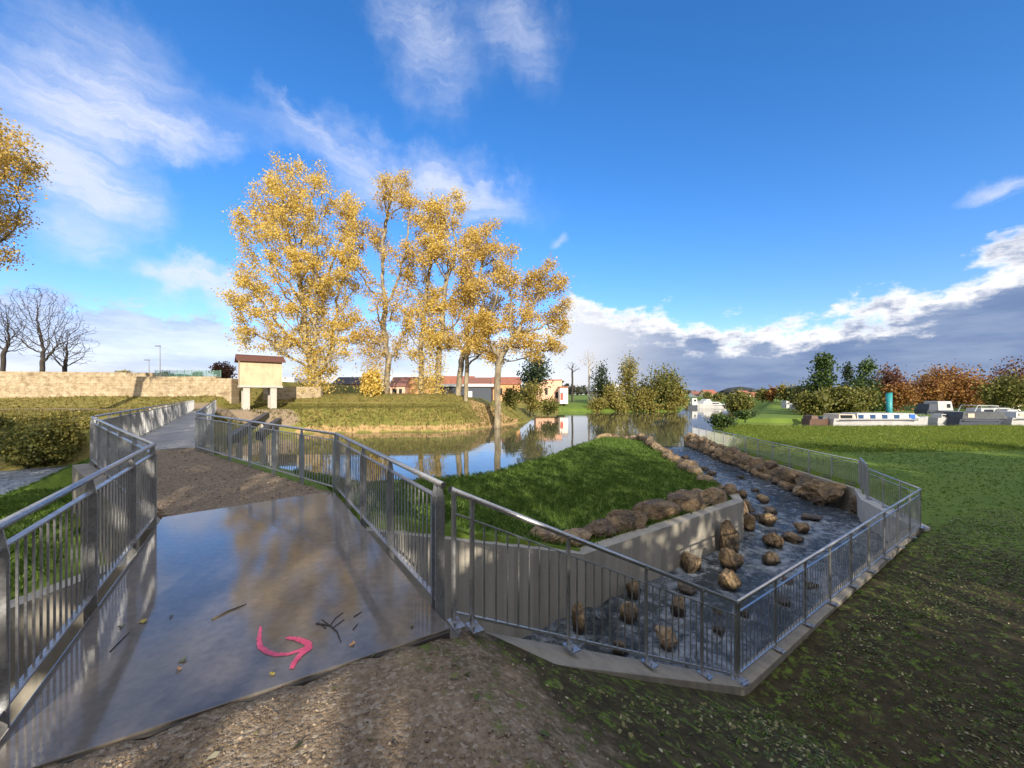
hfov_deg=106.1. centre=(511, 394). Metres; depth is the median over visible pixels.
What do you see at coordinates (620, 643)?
boulder
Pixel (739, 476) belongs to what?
boulder
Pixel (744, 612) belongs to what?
boulder
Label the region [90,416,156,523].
railing
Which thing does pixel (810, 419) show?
boat
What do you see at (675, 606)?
boulder
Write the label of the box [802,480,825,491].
boulder
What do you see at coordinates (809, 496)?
boulder
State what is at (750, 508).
boulder
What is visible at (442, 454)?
river water
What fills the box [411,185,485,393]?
plane tree
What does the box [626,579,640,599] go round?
boulder
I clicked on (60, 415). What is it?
bush
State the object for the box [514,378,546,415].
shrub
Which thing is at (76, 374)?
stone wall
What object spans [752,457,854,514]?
ledge wall
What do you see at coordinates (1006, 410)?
boat
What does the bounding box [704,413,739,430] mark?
shrub
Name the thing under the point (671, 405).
shore shrub
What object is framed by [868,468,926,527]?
railing
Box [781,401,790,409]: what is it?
parked van
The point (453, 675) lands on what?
path leaves
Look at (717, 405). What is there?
boat
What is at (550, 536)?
boulder
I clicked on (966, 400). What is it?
marina tree
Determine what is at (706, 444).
boulder
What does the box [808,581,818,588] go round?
boulder
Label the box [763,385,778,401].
distant tree
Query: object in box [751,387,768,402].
distant tree
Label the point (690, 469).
boulder
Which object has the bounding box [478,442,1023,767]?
field slope
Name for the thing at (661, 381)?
shore tree
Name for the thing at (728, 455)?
boulder
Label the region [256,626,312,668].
painted arrow
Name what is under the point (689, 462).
boulder
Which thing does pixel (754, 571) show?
fish pass water
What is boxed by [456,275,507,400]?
plane tree
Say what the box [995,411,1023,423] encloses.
boat
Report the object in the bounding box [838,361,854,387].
marina tree
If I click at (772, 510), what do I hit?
boulder
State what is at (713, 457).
boulder
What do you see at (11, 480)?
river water
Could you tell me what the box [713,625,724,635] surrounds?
boulder
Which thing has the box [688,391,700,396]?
village house
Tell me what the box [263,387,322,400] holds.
stone wall
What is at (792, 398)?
marina tree
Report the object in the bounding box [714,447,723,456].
boulder
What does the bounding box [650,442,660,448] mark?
boulder
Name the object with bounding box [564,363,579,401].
bare tree
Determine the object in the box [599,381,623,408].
shore tree
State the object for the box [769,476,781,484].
boulder
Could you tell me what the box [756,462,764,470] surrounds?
boulder
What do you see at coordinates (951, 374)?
marina tree
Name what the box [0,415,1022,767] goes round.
island ground
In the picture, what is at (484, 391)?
shed
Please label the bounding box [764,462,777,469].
boulder
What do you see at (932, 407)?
boat
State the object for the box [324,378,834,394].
distant woods
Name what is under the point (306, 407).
terrace grass
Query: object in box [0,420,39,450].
bush
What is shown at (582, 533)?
boulder
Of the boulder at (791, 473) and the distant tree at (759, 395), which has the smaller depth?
the boulder at (791, 473)
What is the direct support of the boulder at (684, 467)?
on the island ground at (530, 699)
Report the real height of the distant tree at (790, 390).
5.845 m
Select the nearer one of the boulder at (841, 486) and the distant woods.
the boulder at (841, 486)
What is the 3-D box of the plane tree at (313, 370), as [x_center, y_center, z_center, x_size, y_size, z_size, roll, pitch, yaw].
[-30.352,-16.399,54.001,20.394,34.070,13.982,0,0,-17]
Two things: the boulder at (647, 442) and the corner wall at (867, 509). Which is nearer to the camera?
the corner wall at (867, 509)
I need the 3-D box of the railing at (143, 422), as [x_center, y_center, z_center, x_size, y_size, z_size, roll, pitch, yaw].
[-22.517,1.158,25.756,0.084,1.305,40.466,0,0,-37]
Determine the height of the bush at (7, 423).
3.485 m
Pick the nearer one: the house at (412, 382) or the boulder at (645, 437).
the boulder at (645, 437)
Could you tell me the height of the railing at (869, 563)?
1.366 m
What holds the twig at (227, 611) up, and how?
on the walkway slab
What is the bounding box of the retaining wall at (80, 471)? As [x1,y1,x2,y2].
[72,463,160,561]
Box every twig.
[109,634,127,651]
[212,604,245,619]
[316,612,343,641]
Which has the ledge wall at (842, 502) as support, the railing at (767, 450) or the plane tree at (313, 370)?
the railing at (767, 450)
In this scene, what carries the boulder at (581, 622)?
in the fish pass water at (754, 571)
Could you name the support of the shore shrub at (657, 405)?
on the bank ground at (773, 412)
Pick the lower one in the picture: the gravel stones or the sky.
the gravel stones
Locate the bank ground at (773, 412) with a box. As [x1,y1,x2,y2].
[0,381,1023,436]
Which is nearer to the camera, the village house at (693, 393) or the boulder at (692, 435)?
the boulder at (692, 435)
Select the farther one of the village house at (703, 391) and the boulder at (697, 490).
the village house at (703, 391)
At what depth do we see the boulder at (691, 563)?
10.47 m
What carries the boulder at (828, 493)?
on the boulder at (819, 501)
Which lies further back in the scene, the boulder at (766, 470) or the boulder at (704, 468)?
the boulder at (704, 468)
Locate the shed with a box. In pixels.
[440,384,493,401]
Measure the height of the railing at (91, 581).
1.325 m
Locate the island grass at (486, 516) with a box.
[293,436,732,547]
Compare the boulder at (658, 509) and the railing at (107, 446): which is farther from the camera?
the boulder at (658, 509)
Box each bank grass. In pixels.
[0,458,89,599]
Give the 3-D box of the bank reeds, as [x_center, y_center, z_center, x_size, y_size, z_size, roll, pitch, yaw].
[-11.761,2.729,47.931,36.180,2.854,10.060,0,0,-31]
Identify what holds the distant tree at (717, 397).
on the bank ground at (773, 412)
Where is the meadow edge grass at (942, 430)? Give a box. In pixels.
[710,423,1023,452]
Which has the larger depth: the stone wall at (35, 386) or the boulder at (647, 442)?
the stone wall at (35, 386)
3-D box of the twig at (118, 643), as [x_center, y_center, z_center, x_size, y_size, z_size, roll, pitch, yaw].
[-2.938,1.846,2.888,0.008,0.007,0.250,0,0,-21]
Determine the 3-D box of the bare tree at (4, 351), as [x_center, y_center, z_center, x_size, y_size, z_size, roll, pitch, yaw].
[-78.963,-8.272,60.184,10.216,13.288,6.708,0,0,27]
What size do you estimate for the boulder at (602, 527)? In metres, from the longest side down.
0.811 x 0.746 x 0.524 m
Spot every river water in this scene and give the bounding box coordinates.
[0,466,65,494]
[206,403,1023,481]
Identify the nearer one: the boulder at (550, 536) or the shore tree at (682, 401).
the boulder at (550, 536)
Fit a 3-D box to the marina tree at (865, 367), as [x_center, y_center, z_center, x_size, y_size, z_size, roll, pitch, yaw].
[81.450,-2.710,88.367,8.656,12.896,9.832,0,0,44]
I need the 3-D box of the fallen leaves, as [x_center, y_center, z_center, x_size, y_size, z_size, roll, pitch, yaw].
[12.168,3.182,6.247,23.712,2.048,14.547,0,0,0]
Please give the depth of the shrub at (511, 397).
61.40 m
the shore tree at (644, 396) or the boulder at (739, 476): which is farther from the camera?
the shore tree at (644, 396)
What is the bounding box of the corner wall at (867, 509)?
[854,488,929,540]
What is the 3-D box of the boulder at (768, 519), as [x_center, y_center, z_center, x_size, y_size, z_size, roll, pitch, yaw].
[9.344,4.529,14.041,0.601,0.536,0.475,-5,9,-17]
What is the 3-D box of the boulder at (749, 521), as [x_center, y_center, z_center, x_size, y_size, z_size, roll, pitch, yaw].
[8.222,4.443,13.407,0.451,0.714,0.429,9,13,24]
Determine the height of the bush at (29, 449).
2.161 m
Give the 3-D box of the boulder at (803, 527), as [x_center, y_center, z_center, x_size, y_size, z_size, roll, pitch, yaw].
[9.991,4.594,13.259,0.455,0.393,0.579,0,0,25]
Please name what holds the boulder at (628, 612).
in the fish pass water at (754, 571)
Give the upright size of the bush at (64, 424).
3.902 m
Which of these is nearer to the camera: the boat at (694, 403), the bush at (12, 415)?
the bush at (12, 415)
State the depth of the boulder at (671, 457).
21.14 m
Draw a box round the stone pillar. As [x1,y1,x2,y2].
[216,378,238,403]
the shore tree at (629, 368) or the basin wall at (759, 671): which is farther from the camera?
the shore tree at (629, 368)
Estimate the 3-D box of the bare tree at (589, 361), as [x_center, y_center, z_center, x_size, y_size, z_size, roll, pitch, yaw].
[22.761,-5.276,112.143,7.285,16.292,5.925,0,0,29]
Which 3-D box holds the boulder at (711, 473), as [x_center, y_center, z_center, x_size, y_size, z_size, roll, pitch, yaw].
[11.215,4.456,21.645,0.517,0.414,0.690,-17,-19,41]
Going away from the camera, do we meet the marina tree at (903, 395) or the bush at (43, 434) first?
the bush at (43, 434)
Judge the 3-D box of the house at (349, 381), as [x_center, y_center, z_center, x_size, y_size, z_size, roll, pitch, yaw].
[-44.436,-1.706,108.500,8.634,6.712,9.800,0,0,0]
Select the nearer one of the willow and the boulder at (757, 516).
the boulder at (757, 516)
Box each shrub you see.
[171,373,188,376]
[190,370,202,376]
[360,362,383,396]
[500,386,523,410]
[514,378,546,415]
[538,395,562,416]
[612,401,632,411]
[629,401,643,411]
[643,401,665,411]
[662,399,678,411]
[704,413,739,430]
[733,409,758,422]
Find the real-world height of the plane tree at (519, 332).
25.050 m
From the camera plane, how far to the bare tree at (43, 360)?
57.82 m
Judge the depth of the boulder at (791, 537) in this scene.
12.45 m
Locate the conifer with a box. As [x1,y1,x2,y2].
[513,349,554,396]
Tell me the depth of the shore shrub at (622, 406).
98.43 m
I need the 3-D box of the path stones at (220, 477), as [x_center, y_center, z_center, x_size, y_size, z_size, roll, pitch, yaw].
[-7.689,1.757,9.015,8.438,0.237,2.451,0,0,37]
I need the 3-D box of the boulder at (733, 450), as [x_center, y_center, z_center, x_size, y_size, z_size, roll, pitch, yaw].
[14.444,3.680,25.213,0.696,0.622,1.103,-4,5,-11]
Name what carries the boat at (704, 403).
on the river water at (442, 454)
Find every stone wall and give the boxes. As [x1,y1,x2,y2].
[0,371,167,376]
[0,376,220,397]
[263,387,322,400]
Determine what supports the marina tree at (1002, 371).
on the bank ground at (773, 412)
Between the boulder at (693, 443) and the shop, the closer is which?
the boulder at (693, 443)
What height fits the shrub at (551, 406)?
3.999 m
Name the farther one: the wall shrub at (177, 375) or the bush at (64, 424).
the wall shrub at (177, 375)
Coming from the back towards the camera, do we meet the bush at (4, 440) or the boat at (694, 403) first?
the boat at (694, 403)
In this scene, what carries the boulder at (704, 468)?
in the fish pass water at (754, 571)
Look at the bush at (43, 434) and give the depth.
25.99 m
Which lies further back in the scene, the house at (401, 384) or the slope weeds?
the house at (401, 384)
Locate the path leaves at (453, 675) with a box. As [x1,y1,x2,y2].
[204,652,662,761]
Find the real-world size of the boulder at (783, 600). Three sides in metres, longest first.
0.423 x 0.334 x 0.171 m
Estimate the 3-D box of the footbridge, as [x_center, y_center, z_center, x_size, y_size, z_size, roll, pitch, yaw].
[-22.280,3.592,26.995,1.950,3.915,38.600,0,0,-37]
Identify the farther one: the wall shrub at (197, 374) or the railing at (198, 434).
the wall shrub at (197, 374)
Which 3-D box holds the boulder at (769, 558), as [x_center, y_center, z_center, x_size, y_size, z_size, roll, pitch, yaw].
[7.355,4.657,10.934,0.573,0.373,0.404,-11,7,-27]
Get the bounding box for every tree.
[0,108,55,271]
[0,286,99,371]
[0,298,39,370]
[30,326,93,371]
[208,361,237,377]
[211,151,370,392]
[332,166,428,393]
[390,188,464,393]
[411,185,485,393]
[441,216,506,395]
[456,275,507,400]
[464,237,576,427]
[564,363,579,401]
[577,352,600,402]
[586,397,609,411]
[590,360,612,398]
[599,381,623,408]
[612,344,641,404]
[628,384,661,411]
[635,362,691,406]
[661,378,691,410]
[700,391,712,400]
[710,392,724,401]
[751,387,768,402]
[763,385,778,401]
[776,381,793,400]
[783,379,820,411]
[785,383,801,397]
[789,389,837,414]
[798,350,846,412]
[814,383,867,412]
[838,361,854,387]
[848,354,885,410]
[849,383,885,412]
[867,362,923,399]
[873,379,934,411]
[893,372,954,406]
[906,363,996,408]
[936,372,1001,408]
[971,369,1023,410]
[983,355,1023,403]
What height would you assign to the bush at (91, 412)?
2.811 m
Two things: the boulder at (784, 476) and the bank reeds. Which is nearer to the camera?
the boulder at (784, 476)
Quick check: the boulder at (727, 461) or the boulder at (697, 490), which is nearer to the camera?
the boulder at (697, 490)
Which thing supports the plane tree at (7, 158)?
on the island ground at (530, 699)
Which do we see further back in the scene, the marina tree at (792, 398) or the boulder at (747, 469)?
the marina tree at (792, 398)
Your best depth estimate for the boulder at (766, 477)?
20.55 m
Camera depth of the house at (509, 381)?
110.00 m
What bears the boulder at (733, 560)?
in the fish pass water at (754, 571)
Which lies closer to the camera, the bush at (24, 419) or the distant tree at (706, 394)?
the bush at (24, 419)
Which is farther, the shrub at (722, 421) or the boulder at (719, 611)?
the shrub at (722, 421)
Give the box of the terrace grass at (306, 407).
[193,402,477,424]
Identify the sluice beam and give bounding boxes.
[227,412,269,458]
[256,418,281,463]
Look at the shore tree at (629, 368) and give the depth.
103.29 m
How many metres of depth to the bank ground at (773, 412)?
46.93 m
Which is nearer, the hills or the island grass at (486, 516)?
the island grass at (486, 516)
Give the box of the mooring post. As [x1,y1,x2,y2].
[886,393,892,412]
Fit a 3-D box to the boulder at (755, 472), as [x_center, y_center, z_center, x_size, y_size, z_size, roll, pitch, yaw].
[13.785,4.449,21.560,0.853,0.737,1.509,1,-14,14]
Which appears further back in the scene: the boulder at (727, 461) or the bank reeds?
the bank reeds
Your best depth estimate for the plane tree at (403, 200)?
54.79 m
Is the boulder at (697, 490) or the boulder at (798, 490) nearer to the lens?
the boulder at (697, 490)
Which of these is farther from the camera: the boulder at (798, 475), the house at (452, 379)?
the house at (452, 379)
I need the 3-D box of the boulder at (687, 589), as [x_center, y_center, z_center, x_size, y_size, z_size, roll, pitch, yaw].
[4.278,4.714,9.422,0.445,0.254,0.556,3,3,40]
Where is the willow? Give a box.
[722,387,757,419]
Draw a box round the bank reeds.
[245,405,526,431]
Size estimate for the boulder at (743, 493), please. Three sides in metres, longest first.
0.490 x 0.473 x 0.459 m
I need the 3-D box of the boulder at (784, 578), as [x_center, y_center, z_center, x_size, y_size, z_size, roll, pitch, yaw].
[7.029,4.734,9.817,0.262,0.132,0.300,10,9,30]
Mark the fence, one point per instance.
(186, 371)
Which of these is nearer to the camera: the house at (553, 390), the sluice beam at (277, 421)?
the sluice beam at (277, 421)
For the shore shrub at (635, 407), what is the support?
on the bank ground at (773, 412)
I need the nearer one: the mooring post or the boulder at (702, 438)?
the boulder at (702, 438)
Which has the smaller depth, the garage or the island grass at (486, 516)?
the island grass at (486, 516)
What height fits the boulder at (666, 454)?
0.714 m
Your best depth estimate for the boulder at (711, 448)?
27.42 m
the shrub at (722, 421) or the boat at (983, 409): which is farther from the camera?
the boat at (983, 409)
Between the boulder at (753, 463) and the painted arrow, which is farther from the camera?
the boulder at (753, 463)
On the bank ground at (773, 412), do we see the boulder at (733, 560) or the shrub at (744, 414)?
the shrub at (744, 414)
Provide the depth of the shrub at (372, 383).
53.44 m
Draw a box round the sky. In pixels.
[0,0,1023,394]
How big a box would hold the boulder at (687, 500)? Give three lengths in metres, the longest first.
1.384 x 0.898 x 0.819 m
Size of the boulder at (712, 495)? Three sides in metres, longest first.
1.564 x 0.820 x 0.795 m
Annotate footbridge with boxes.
[125,410,207,451]
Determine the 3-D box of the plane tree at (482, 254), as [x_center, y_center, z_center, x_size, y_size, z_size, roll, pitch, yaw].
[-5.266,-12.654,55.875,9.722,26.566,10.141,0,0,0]
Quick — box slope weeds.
[629,522,1023,767]
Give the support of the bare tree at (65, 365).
on the bank ground at (773, 412)
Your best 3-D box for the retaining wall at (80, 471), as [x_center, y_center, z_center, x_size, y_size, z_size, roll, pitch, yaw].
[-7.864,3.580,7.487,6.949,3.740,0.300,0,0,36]
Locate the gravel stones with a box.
[102,638,710,767]
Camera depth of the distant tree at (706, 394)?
159.63 m
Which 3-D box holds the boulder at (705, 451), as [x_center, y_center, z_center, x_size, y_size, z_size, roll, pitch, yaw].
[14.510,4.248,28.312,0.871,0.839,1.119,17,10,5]
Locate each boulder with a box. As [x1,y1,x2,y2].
[527,526,564,544]
[564,528,591,546]
[572,601,584,634]
[581,527,593,536]
[585,518,615,537]
[605,509,647,533]
[613,640,627,654]
[620,601,637,623]
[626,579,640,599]
[632,498,682,522]
[643,435,652,441]
[645,439,655,445]
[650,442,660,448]
[655,625,677,651]
[662,452,672,457]
[667,455,680,460]
[667,489,706,512]
[670,595,685,617]
[676,459,698,466]
[677,465,690,471]
[677,579,697,595]
[681,551,701,573]
[687,465,702,473]
[689,433,697,438]
[690,441,698,448]
[692,488,702,494]
[696,474,712,481]
[699,436,707,443]
[700,466,708,470]
[700,487,727,506]
[702,442,711,450]
[703,438,710,443]
[703,446,708,454]
[706,471,716,476]
[709,446,715,452]
[711,453,718,459]
[713,606,723,615]
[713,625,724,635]
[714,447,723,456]
[718,547,743,571]
[718,568,741,591]
[719,520,739,552]
[720,483,739,496]
[722,451,733,459]
[722,458,733,464]
[726,446,740,454]
[731,459,740,466]
[733,452,747,459]
[736,474,743,478]
[737,463,745,469]
[739,489,747,498]
[740,457,750,464]
[740,605,748,618]
[743,466,751,472]
[744,501,748,513]
[744,512,755,530]
[746,457,762,467]
[747,505,755,512]
[749,512,761,519]
[751,468,762,477]
[751,488,759,492]
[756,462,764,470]
[756,494,768,503]
[758,512,777,526]
[759,473,772,481]
[761,551,780,565]
[762,532,783,548]
[763,460,778,466]
[763,466,776,473]
[763,507,777,514]
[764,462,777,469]
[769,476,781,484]
[770,467,783,477]
[777,480,795,490]
[777,593,791,606]
[780,470,795,483]
[781,531,804,543]
[781,576,792,584]
[786,469,802,479]
[792,485,805,496]
[793,522,809,533]
[795,473,807,477]
[795,475,814,485]
[801,491,818,501]
[801,513,822,520]
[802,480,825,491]
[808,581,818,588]
[813,496,828,505]
[817,483,843,503]
[824,482,846,491]
[849,495,856,514]
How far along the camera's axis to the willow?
46.17 m
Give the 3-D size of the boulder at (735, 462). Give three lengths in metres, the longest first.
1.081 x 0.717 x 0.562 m
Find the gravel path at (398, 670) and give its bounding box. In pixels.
[41,448,529,767]
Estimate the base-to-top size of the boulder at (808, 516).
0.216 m
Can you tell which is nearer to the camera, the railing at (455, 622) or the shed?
the railing at (455, 622)
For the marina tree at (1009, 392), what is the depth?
76.07 m
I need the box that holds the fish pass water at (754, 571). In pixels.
[522,446,887,675]
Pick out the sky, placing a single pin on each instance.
(733, 193)
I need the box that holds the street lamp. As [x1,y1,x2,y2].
[159,353,160,372]
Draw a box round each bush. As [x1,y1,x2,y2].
[0,413,83,467]
[0,414,24,430]
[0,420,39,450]
[0,438,63,468]
[1,411,28,418]
[5,413,65,424]
[29,410,79,418]
[43,412,89,461]
[73,411,98,415]
[74,415,90,431]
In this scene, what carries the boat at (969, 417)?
on the river water at (442, 454)
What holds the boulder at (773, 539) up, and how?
in the fish pass water at (754, 571)
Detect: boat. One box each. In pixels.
[685,398,697,407]
[697,399,713,407]
[712,402,725,407]
[801,415,828,423]
[823,413,927,424]
[914,401,952,414]
[928,414,946,422]
[944,411,1007,423]
[958,405,999,411]
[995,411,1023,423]
[996,409,1017,410]
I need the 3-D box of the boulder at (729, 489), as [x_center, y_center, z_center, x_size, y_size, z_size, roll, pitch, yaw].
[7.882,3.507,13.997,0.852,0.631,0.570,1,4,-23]
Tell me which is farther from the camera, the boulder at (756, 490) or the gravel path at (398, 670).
the boulder at (756, 490)
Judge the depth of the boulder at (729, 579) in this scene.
9.42 m
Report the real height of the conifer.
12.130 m
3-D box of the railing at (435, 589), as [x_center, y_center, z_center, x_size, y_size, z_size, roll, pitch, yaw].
[-1.979,1.387,5.350,0.084,1.325,4.986,0,0,-34]
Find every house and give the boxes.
[331,377,362,385]
[390,377,409,393]
[403,377,443,393]
[442,376,474,383]
[468,378,491,383]
[492,377,520,400]
[536,379,561,401]
[587,385,619,400]
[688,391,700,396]
[699,390,716,396]
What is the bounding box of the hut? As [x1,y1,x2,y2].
[234,354,285,409]
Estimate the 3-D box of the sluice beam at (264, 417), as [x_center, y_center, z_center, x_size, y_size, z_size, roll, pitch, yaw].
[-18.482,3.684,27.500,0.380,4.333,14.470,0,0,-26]
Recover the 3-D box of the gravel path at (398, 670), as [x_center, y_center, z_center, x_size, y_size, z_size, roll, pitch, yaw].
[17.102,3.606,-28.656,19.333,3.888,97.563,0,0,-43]
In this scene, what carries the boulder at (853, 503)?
on the island ground at (530, 699)
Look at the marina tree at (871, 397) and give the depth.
77.76 m
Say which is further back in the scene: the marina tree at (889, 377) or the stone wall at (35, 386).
the marina tree at (889, 377)
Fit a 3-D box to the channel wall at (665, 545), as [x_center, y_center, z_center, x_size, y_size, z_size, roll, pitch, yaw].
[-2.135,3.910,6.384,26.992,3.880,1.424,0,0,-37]
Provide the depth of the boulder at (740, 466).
23.14 m
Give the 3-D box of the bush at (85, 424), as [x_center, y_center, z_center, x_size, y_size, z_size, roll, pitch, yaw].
[-34.652,3.239,30.848,3.064,3.306,3.228,0,0,0]
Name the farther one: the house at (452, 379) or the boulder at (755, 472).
the house at (452, 379)
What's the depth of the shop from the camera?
104.00 m
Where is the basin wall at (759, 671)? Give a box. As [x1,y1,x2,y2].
[448,527,919,695]
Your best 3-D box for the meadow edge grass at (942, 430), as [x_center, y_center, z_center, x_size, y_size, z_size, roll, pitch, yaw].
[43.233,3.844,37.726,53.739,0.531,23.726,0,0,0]
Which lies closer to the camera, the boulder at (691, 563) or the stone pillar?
the boulder at (691, 563)
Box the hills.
[718,387,756,391]
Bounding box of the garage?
[282,378,311,382]
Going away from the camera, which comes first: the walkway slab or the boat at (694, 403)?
the walkway slab
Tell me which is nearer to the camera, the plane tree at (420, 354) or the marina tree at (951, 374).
the plane tree at (420, 354)
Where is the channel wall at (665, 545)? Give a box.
[10,493,743,724]
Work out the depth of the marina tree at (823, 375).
77.50 m
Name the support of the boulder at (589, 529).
on the island ground at (530, 699)
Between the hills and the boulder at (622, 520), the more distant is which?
the hills
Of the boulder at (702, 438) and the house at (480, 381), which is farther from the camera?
the house at (480, 381)
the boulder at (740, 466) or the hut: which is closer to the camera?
the boulder at (740, 466)
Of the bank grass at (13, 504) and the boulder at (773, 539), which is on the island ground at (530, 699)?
the bank grass at (13, 504)
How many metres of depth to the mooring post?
59.20 m
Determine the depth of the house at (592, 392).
121.45 m
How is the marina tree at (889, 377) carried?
on the bank ground at (773, 412)
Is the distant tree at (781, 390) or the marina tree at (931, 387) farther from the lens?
the distant tree at (781, 390)
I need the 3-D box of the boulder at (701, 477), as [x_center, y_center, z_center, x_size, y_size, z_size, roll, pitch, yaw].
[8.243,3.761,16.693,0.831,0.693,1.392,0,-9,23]
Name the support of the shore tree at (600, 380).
on the bank ground at (773, 412)
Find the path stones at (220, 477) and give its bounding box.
[104,449,311,510]
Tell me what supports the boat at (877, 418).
on the river water at (442, 454)
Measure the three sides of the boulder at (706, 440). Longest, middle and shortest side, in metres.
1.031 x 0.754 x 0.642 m
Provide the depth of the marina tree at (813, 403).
68.05 m
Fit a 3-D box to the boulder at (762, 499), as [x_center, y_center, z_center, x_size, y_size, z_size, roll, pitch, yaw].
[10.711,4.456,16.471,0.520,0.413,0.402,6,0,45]
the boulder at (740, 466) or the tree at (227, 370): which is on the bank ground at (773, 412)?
the tree at (227, 370)
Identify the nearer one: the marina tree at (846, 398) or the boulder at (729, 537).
the boulder at (729, 537)
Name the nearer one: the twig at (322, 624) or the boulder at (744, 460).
the twig at (322, 624)
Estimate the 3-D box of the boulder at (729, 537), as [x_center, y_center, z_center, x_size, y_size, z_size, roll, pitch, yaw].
[6.568,4.369,11.648,0.699,1.328,0.498,-3,2,-26]
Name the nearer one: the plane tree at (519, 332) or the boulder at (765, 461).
the boulder at (765, 461)
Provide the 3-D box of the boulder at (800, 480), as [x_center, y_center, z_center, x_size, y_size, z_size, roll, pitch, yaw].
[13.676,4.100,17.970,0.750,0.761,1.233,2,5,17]
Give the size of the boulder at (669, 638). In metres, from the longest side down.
0.538 x 0.436 x 0.320 m
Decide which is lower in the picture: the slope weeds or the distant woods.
the slope weeds
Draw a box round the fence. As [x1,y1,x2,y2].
[155,370,220,376]
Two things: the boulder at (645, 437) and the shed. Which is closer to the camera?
the boulder at (645, 437)
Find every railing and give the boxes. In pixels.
[0,443,155,738]
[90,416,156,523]
[94,400,193,442]
[195,400,215,442]
[195,413,335,491]
[335,433,445,621]
[447,486,746,686]
[692,426,858,484]
[737,488,926,685]
[859,457,869,498]
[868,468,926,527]
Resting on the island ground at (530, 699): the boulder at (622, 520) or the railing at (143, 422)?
the boulder at (622, 520)
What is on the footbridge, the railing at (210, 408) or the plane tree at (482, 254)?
the railing at (210, 408)
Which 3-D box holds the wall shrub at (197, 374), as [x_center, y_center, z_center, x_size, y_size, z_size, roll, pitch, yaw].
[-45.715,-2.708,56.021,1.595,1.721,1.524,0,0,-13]
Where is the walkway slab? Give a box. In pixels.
[0,491,449,767]
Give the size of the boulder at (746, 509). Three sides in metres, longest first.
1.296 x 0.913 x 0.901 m
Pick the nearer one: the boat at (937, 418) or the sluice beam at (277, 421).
the sluice beam at (277, 421)
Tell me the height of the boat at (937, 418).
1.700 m
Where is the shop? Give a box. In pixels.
[557,386,567,403]
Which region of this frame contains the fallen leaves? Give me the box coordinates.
[552,508,1023,767]
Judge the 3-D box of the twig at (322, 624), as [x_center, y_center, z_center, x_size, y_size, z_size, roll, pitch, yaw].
[-1.428,1.845,3.032,0.211,0.010,0.426,0,0,-27]
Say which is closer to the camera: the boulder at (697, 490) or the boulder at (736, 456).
the boulder at (697, 490)
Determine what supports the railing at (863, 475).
on the corner wall at (867, 509)
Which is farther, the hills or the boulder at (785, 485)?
the hills

